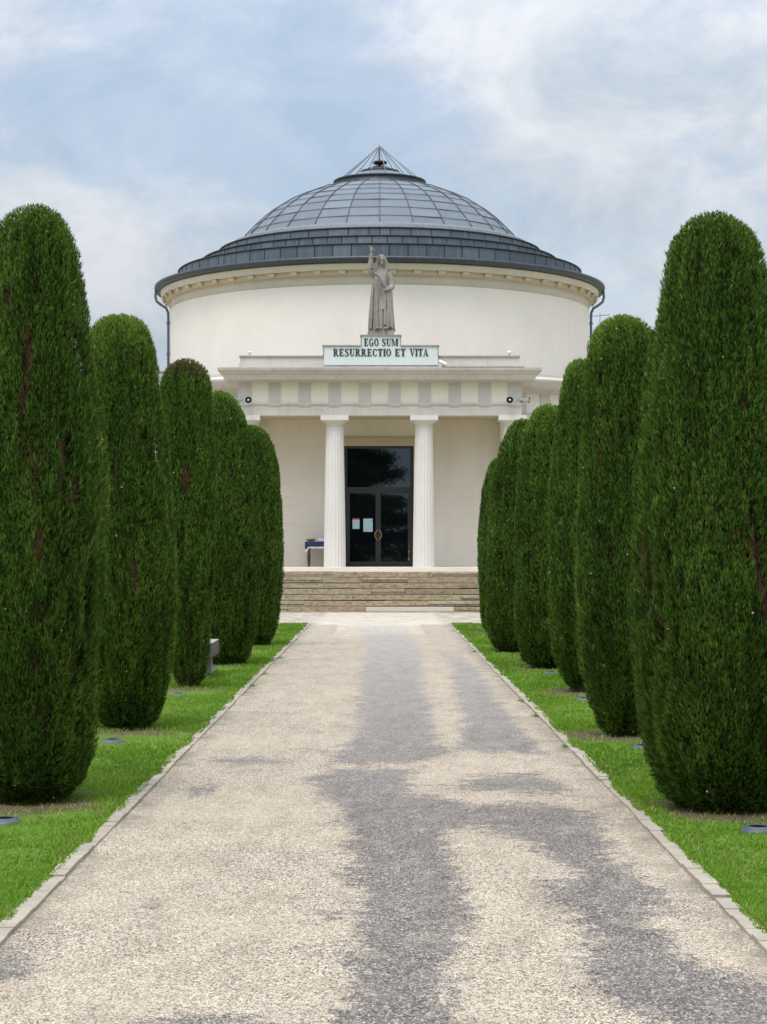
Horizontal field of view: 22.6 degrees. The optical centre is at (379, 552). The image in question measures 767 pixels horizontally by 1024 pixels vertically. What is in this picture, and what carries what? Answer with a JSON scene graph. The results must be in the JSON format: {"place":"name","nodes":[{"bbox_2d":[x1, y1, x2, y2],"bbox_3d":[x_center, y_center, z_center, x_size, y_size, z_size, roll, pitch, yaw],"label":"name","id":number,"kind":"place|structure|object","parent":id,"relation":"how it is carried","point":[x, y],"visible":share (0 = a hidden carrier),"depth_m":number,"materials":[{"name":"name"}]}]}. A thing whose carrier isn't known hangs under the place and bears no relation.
{"place":"outdoors","nodes":[
{"label":"outdoors","id":0,"kind":"place"},
{"bbox_2d":[0,623,296,920],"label":"lawn","id":1,"kind":"structure","parent":0,"point":[25,814],"depth_m":12.40,"materials":[{"name":"plant"}]},
{"bbox_2d":[0,816,22,824],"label":"ground light","id":2,"kind":"object","parent":1,"relation":"on","point":[7,820],"visible":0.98,"depth_m":11.55,"materials":[{"name":"grey metal"}]},
{"bbox_2d":[0,202,111,805],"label":"cypress","id":3,"kind":"object","parent":1,"relation":"on","point":[54,513],"visible":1,"depth_m":12.38,"materials":[{"name":"green plant"}]},
{"bbox_2d":[100,738,123,743],"bbox_3d":[-2.300,1.618,16.500,0.216,0.040,0.216,0,0,-40],"label":"ground light","id":4,"kind":"object","parent":1,"relation":"on","point":[111,740],"visible":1,"depth_m":16.43,"materials":[{"name":"grey metal"}]},
{"bbox_2d":[82,313,179,729],"bbox_3d":[-2.385,-0.246,17.909,1.072,3.998,1.024,0,0,0],"label":"cypress","id":5,"kind":"object","parent":1,"relation":"on","point":[135,662],"visible":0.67,"depth_m":17.59,"materials":[{"name":"green plant"}]},
{"bbox_2d":[169,692,186,695],"bbox_3d":[-2.310,1.618,21.900,0.216,0.040,0.216,0,0,10],"label":"ground light","id":6,"kind":"object","parent":1,"relation":"on","point":[176,693],"visible":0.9,"depth_m":21.84,"materials":[{"name":"grey metal"}]},
{"bbox_2d":[159,357,218,687],"bbox_3d":[-2.355,-0.319,23.395,0.786,4.142,0.770,0,0,0],"label":"cypress","id":7,"kind":"object","parent":1,"relation":"on","point":[185,387],"visible":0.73,"depth_m":23.17,"materials":[{"name":"green plant"}]},
{"bbox_2d":[203,639,218,676],"bbox_3d":[-2.400,1.436,25.450,0.440,0.528,1.240,0,0,0],"label":"bench","id":8,"kind":"object","parent":1,"relation":"on","point":[214,649],"visible":0.23,"depth_m":25.62,"materials":[{"name":"stone"}]},
{"bbox_2d":[209,389,262,663],"bbox_3d":[-2.314,-0.326,28.198,1.217,4.158,1.187,0,0,0],"label":"cypress","id":9,"kind":"object","parent":1,"relation":"on","point":[234,615],"visible":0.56,"depth_m":27.84,"materials":[{"name":"green plant"}]},
{"bbox_2d":[247,424,284,644],"bbox_3d":[-2.193,-0.261,33.706,1.085,4.026,1.057,0,0,0],"label":"cypress","id":10,"kind":"object","parent":1,"relation":"on","point":[271,574],"visible":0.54,"depth_m":33.41,"materials":[{"name":"green plant"}]},
{"bbox_2d":[278,612,481,623],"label":"forecourt","id":11,"kind":"structure","parent":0,"point":[379,617],"depth_m":48.86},
{"bbox_2d":[275,572,479,611],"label":"staircase","id":12,"kind":"structure","parent":11,"relation":"on","point":[437,592],"depth_m":54.20,"materials":[{"name":"stone"}]},
{"bbox_2d":[154,145,604,577],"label":"chapel","id":13,"kind":"structure","parent":11,"relation":"on","point":[397,436],"depth_m":60.64,"materials":[{"name":"beige paint"}]},
{"bbox_2d":[245,396,251,403],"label":"loudspeaker","id":14,"kind":"object","parent":13,"relation":"attached to","point":[248,399],"visible":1,"depth_m":55.36,"materials":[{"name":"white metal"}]},
{"bbox_2d":[307,548,310,566],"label":"table","id":15,"kind":"object","parent":13,"relation":"in","point":[308,557],"visible":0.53,"depth_m":57.59,"materials":[{"name":"brown wood"}]},
{"bbox_2d":[305,541,323,548],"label":"tablecloth","id":16,"kind":"object","parent":15,"relation":"on","point":[314,543],"visible":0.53,"depth_m":57.53,"materials":[{"name":"blue fabric"}]},
{"bbox_2d":[344,446,413,566],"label":"door","id":17,"kind":"structure","parent":13,"relation":"in","point":[379,480],"depth_m":58.39,"materials":[{"name":"black glass"}]},
{"bbox_2d":[353,518,359,528],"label":"notice","id":18,"kind":"object","parent":17,"relation":"attached to","point":[356,523],"visible":1,"depth_m":58.38,"materials":[{"name":"paper"}]},
{"bbox_2d":[363,519,372,531],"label":"notice","id":19,"kind":"object","parent":17,"relation":"attached to","point":[367,525],"visible":1,"depth_m":58.38,"materials":[{"name":"paper"}]},
{"bbox_2d":[367,245,394,331],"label":"statue","id":20,"kind":"object","parent":13,"relation":"on","point":[381,313],"visible":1,"depth_m":55.96,"materials":[{"name":"stone"}]},
{"bbox_2d":[438,360,446,366],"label":"spotlight","id":21,"kind":"object","parent":13,"relation":"on","point":[442,362],"visible":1,"depth_m":55.40,"materials":[{"name":"white paint"}]},
{"bbox_2d":[506,396,513,403],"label":"loudspeaker","id":22,"kind":"object","parent":13,"relation":"attached to","point":[509,399],"visible":1,"depth_m":55.36,"materials":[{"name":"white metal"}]},
{"bbox_2d":[517,396,529,403],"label":"security camera","id":23,"kind":"object","parent":13,"relation":"attached to","point":[527,400],"visible":1,"depth_m":55.68,"materials":[{"name":"white metal"}]},
{"bbox_2d":[0,624,766,1023],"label":"path","id":24,"kind":"structure","parent":0,"point":[378,824],"depth_m":9.51,"materials":[{"name":"beige gravel"}]},
{"bbox_2d":[0,0,766,386],"label":"sky","id":25,"kind":"structure","parent":0,"point":[162,132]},
{"bbox_2d":[451,622,766,932],"bbox_3d":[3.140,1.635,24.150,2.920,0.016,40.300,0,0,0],"label":"lawn","id":26,"kind":"structure","parent":0,"point":[740,816],"depth_m":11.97,"materials":[{"name":"plant"}]},
{"bbox_2d":[476,458,495,631],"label":"cypress","id":27,"kind":"object","parent":26,"relation":"on","point":[482,530],"visible":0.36,"depth_m":39.14,"materials":[{"name":"green plant"}]},
{"bbox_2d":[484,417,529,651],"bbox_3d":[2.318,-0.248,31.708,1.196,4.001,1.201,0,0,0],"label":"cypress","id":28,"kind":"object","parent":26,"relation":"on","point":[499,575],"visible":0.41,"depth_m":31.37,"materials":[{"name":"green plant"}]},
{"bbox_2d":[513,402,567,667],"bbox_3d":[2.426,-0.198,27.302,1.073,3.901,1.094,0,0,0],"label":"cypress","id":29,"kind":"object","parent":26,"relation":"on","point":[530,556],"visible":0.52,"depth_m":26.99,"materials":[{"name":"green plant"}]},
{"bbox_2d":[545,357,597,691],"bbox_3d":[2.391,-0.281,22.605,0.892,4.066,0.907,0,0,0],"label":"cypress","id":30,"kind":"object","parent":26,"relation":"on","point":[563,492],"visible":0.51,"depth_m":22.39,"materials":[{"name":"green plant"}]},
{"bbox_2d":[575,697,587,700],"bbox_3d":[2.260,1.618,21.200,0.216,0.040,0.216,0,0,29],"label":"ground light","id":31,"kind":"object","parent":26,"relation":"on","point":[581,698],"visible":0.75,"depth_m":21.13,"materials":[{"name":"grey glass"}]},
{"bbox_2d":[574,312,662,736],"bbox_3d":[2.183,-0.201,17.197,0.936,3.908,0.955,0,0,0],"label":"cypress","id":32,"kind":"object","parent":26,"relation":"on","point":[616,363],"visible":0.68,"depth_m":16.93,"materials":[{"name":"green plant"}]},
{"bbox_2d":[630,744,642,749],"bbox_3d":[2.200,1.618,16.000,0.216,0.040,0.216,0,0,-21],"label":"ground light","id":33,"kind":"object","parent":26,"relation":"on","point":[637,746],"visible":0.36,"depth_m":15.95,"materials":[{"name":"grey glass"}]},
{"bbox_2d":[626,210,766,813],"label":"cypress","id":34,"kind":"object","parent":26,"relation":"on","point":[699,551],"visible":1,"depth_m":11.91,"materials":[{"name":"green plant"}]},
{"bbox_2d":[739,824,766,833],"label":"ground light","id":35,"kind":"object","parent":26,"relation":"on","point":[754,828],"visible":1,"depth_m":11.19,"materials":[{"name":"grey metal"}]},
{"bbox_3d":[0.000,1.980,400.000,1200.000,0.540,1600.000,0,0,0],"label":"meadow ground","id":36,"kind":"structure","parent":0,"visible":0},
{"bbox_2d":[0,623,310,945],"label":"kerb","id":37,"kind":"structure","parent":36,"relation":"on","point":[32,904],"depth_m":10.98,"materials":[{"name":"stone"}]},
{"bbox_2d":[156,371,164,381],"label":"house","id":38,"kind":"structure","parent":36,"relation":"on","point":[161,374],"depth_m":94.70,"materials":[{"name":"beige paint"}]},
{"bbox_2d":[448,623,766,953],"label":"kerb","id":39,"kind":"structure","parent":36,"relation":"on","point":[712,889],"depth_m":10.67,"materials":[{"name":"stone"}]}
]}

